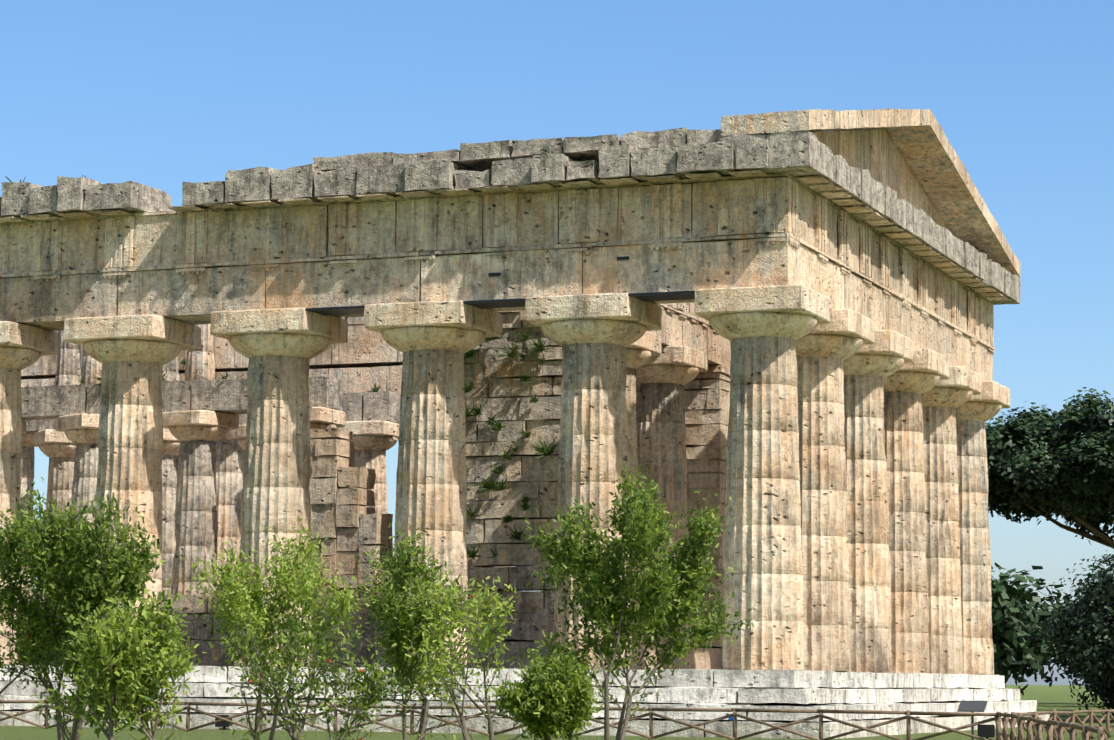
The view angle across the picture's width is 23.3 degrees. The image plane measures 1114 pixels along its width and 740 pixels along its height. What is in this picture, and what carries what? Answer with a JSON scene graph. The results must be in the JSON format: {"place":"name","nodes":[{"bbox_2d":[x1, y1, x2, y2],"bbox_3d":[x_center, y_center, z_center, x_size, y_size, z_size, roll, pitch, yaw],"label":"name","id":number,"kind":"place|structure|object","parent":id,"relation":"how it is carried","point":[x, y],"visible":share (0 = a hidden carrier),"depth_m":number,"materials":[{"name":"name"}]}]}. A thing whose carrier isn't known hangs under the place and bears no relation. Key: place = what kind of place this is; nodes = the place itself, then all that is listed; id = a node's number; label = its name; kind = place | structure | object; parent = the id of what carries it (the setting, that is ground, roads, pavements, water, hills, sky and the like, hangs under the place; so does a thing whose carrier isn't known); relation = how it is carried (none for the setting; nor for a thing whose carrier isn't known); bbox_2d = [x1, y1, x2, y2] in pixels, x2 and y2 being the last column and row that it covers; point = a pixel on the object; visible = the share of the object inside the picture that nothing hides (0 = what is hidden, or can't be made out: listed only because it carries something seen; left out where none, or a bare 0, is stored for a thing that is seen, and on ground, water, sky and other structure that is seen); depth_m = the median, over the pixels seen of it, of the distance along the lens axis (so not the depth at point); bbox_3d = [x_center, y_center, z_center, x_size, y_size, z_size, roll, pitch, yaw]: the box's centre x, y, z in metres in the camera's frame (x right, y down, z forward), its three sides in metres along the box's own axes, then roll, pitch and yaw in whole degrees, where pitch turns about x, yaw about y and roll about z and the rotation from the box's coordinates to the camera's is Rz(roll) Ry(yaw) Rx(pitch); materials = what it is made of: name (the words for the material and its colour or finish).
{"place":"outdoors","nodes":[
{"label":"outdoors","id":0,"kind":"place"},
{"bbox_2d":[0,685,1113,739],"bbox_3d":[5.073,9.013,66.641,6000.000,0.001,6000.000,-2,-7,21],"label":"ground","id":1,"kind":"structure","parent":0,"point":[1052,697],"depth_m":65.18,"materials":[{"name":"green plant"}]},
{"bbox_2d":[0,581,67,694],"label":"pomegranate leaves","id":2,"kind":"object","parent":1,"relation":"on","point":[30,645],"depth_m":32.58,"materials":[{"name":"green plant"}]},
{"bbox_2d":[0,477,168,739],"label":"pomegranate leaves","id":3,"kind":"object","parent":1,"relation":"on","point":[84,552],"depth_m":31.68,"materials":[{"name":"green plant"}]},
{"bbox_2d":[29,577,205,739],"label":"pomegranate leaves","id":4,"kind":"object","parent":1,"relation":"on","point":[142,633],"depth_m":28.12,"materials":[{"name":"green plant"}]},
{"bbox_2d":[178,516,378,739],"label":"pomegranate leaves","id":5,"kind":"object","parent":1,"relation":"on","point":[289,583],"depth_m":31.48,"materials":[{"name":"green plant"}]},
{"bbox_2d":[208,607,396,739],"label":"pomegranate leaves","id":6,"kind":"object","parent":1,"relation":"on","point":[359,674],"depth_m":26.23,"materials":[{"name":"green plant"}]},
{"bbox_2d":[337,523,479,739],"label":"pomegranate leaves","id":7,"kind":"object","parent":1,"relation":"on","point":[394,626],"depth_m":33.02,"materials":[{"name":"green plant"}]},
{"bbox_2d":[392,567,524,739],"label":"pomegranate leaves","id":8,"kind":"object","parent":1,"relation":"on","point":[452,634],"depth_m":30.07,"materials":[{"name":"green plant"}]},
{"bbox_2d":[0,665,1049,738],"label":"stepped platform","id":9,"kind":"structure","parent":1,"relation":"on","point":[777,689],"depth_m":68.25,"materials":[{"name":"stone"}]},
{"bbox_2d":[19,434,34,594],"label":"column","id":10,"kind":"structure","parent":9,"relation":"on","point":[27,465],"depth_m":100.75,"materials":[{"name":"stone"}]},
{"bbox_2d":[0,321,59,664],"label":"column","id":11,"kind":"structure","parent":9,"relation":"on","point":[23,346],"depth_m":75.10,"materials":[{"name":"stone"}]},
{"bbox_2d":[63,314,201,662],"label":"column","id":12,"kind":"structure","parent":9,"relation":"on","point":[132,354],"depth_m":73.28,"materials":[{"name":"stone"}]},
{"bbox_2d":[216,435,244,592],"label":"column","id":13,"kind":"structure","parent":9,"relation":"on","point":[230,461],"depth_m":97.16,"materials":[{"name":"stone"}]},
{"bbox_2d":[0,169,1009,393],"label":"entablature","id":14,"kind":"structure","parent":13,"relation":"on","point":[193,264],"depth_m":71.40,"materials":[{"name":"stone"}]},
{"bbox_2d":[0,127,1020,332],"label":"cornice","id":15,"kind":"structure","parent":14,"relation":"on","point":[679,153],"depth_m":70.17,"materials":[{"name":"stone"}]},
{"bbox_2d":[721,108,1020,277],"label":"pediment","id":16,"kind":"structure","parent":15,"relation":"on","point":[911,156],"depth_m":79.62,"materials":[{"name":"stone"}]},
{"bbox_2d":[210,307,347,666],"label":"column","id":17,"kind":"structure","parent":9,"relation":"on","point":[279,348],"depth_m":71.61,"materials":[{"name":"stone"}]},
{"bbox_2d":[19,302,730,669],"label":"cella wall","id":18,"kind":"structure","parent":9,"relation":"on","point":[343,518],"depth_m":75.60,"materials":[{"name":"stone"}]},
{"bbox_2d":[21,419,26,434],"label":"column","id":19,"kind":"structure","parent":18,"relation":"on","point":[23,428],"depth_m":85.54,"materials":[{"name":"stone"}]},
{"bbox_2d":[34,429,76,614],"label":"column","id":20,"kind":"structure","parent":18,"relation":"on","point":[58,448],"depth_m":89.50,"materials":[{"name":"stone"}]},
{"bbox_2d":[55,330,80,385],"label":"column","id":21,"kind":"structure","parent":18,"relation":"on","point":[68,370],"depth_m":90.19,"materials":[{"name":"stone"}]},
{"bbox_2d":[55,413,98,614],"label":"column","id":22,"kind":"structure","parent":18,"relation":"on","point":[80,430],"depth_m":84.01,"materials":[{"name":"stone"}]},
{"bbox_2d":[80,348,101,383],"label":"column","id":23,"kind":"structure","parent":18,"relation":"on","point":[90,367],"depth_m":84.54,"materials":[{"name":"stone"}]},
{"bbox_2d":[162,355,178,380],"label":"column","id":24,"kind":"structure","parent":18,"relation":"on","point":[171,369],"depth_m":88.81,"materials":[{"name":"stone"}]},
{"bbox_2d":[162,428,179,594],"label":"column","id":25,"kind":"structure","parent":18,"relation":"on","point":[170,450],"depth_m":88.07,"materials":[{"name":"stone"}]},
{"bbox_2d":[185,324,214,379],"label":"column","id":26,"kind":"structure","parent":18,"relation":"on","point":[200,364],"depth_m":83.31,"materials":[{"name":"stone"}]},
{"bbox_2d":[162,410,238,594],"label":"column","id":27,"kind":"structure","parent":18,"relation":"on","point":[198,434],"depth_m":82.63,"materials":[{"name":"stone"}]},
{"bbox_2d":[226,424,245,450],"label":"column","id":28,"kind":"structure","parent":18,"relation":"on","point":[238,435],"depth_m":87.00,"materials":[{"name":"stone"}]},
{"bbox_2d":[5,146,558,559],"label":"wall plants","id":29,"kind":"object","parent":18,"relation":"attached to","point":[489,487],"depth_m":73.93,"materials":[{"name":"green plant"}]},
{"bbox_2d":[310,407,344,428],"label":"column","id":30,"kind":"structure","parent":18,"relation":"on","point":[324,418],"depth_m":81.31,"materials":[{"name":"stone"}]},
{"bbox_2d":[337,420,398,513],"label":"column","id":31,"kind":"structure","parent":18,"relation":"on","point":[373,442],"depth_m":85.56,"materials":[{"name":"stone"}]},
{"bbox_2d":[625,331,660,614],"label":"column","id":32,"kind":"structure","parent":18,"relation":"on","point":[643,348],"depth_m":78.15,"materials":[{"name":"stone"}]},
{"bbox_2d":[636,346,707,620],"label":"column","id":33,"kind":"structure","parent":18,"relation":"on","point":[666,376],"depth_m":82.00,"materials":[{"name":"stone"}]},
{"bbox_2d":[364,300,502,666],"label":"column","id":34,"kind":"structure","parent":9,"relation":"on","point":[433,341],"depth_m":69.99,"materials":[{"name":"stone"}]},
{"bbox_2d":[305,256,694,315],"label":"steel ties","id":35,"kind":"object","parent":34,"relation":"on","point":[521,302],"visible":0.65,"depth_m":69.31,"materials":[{"name":"grey"}]},
{"bbox_2d":[525,293,661,668],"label":"column","id":36,"kind":"structure","parent":9,"relation":"on","point":[593,335],"depth_m":68.39,"materials":[{"name":"stone"}]},
{"bbox_2d":[695,285,829,669],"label":"column","id":37,"kind":"structure","parent":9,"relation":"on","point":[762,329],"depth_m":66.62,"materials":[{"name":"stone"}]},
{"bbox_2d":[796,309,874,670],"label":"column","id":38,"kind":"structure","parent":9,"relation":"on","point":[823,351],"depth_m":70.71,"materials":[{"name":"stone"}]},
{"bbox_2d":[843,330,913,671],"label":"column","id":39,"kind":"structure","parent":9,"relation":"on","point":[868,369],"depth_m":74.85,"materials":[{"name":"stone"}]},
{"bbox_2d":[877,349,949,672],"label":"column","id":40,"kind":"structure","parent":9,"relation":"on","point":[906,385],"depth_m":78.99,"materials":[{"name":"stone"}]},
{"bbox_2d":[921,366,980,673],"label":"column","id":41,"kind":"structure","parent":9,"relation":"on","point":[942,400],"depth_m":83.16,"materials":[{"name":"stone"}]},
{"bbox_2d":[956,381,1009,674],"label":"column","id":42,"kind":"structure","parent":9,"relation":"on","point":[974,413],"depth_m":87.28,"materials":[{"name":"stone"}]},
{"bbox_2d":[491,638,603,739],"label":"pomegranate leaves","id":43,"kind":"object","parent":1,"relation":"on","point":[526,706],"depth_m":37.21,"materials":[{"name":"green plant"}]},
{"bbox_2d":[0,698,1113,739],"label":"fence","id":44,"kind":"object","parent":1,"relation":"on","point":[1037,725],"visible":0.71,"depth_m":61.29,"materials":[{"name":"brown wood"}]},
{"bbox_2d":[215,715,994,739],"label":"flood lights","id":45,"kind":"object","parent":1,"relation":"on","point":[986,731],"visible":0.56,"depth_m":63.90,"materials":[{"name":"black"}]},
{"bbox_2d":[509,455,753,739],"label":"tree","id":46,"kind":"object","parent":1,"relation":"on","point":[686,592],"depth_m":33.26,"materials":[{"name":"green plant"}]},
{"bbox_2d":[957,700,987,739],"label":"info panel","id":47,"kind":"object","parent":1,"relation":"on","point":[972,706],"visible":0.83,"depth_m":60.59,"materials":[{"name":"grey metal"}]},
{"bbox_2d":[991,562,1113,706],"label":"tree line","id":48,"kind":"object","parent":1,"relation":"on","point":[1016,648],"visible":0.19,"depth_m":158.65,"materials":[{"name":"green plant"}]},
{"bbox_2d":[1029,572,1108,703],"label":"tree leaves","id":49,"kind":"object","parent":1,"relation":"on","point":[1048,679],"depth_m":183.38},
{"bbox_2d":[1025,545,1113,717],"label":"tree","id":50,"kind":"object","parent":1,"relation":"on","point":[1087,638],"visible":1,"depth_m":96.74,"materials":[{"name":"green plant"}]},
{"bbox_2d":[1054,581,1108,685],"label":"tree leaves","id":51,"kind":"object","parent":1,"relation":"on","point":[1067,671],"depth_m":137.81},
{"bbox_2d":[0,0,1113,685],"label":"sky","id":52,"kind":"structure","parent":0,"point":[163,95],"materials":[{"name":"blue"}]},
{"bbox_2d":[985,387,1113,548],"bbox_3d":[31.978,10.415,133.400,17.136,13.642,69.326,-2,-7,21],"label":"stone pine","id":53,"kind":"object","parent":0,"point":[1031,457],"depth_m":105.18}
]}

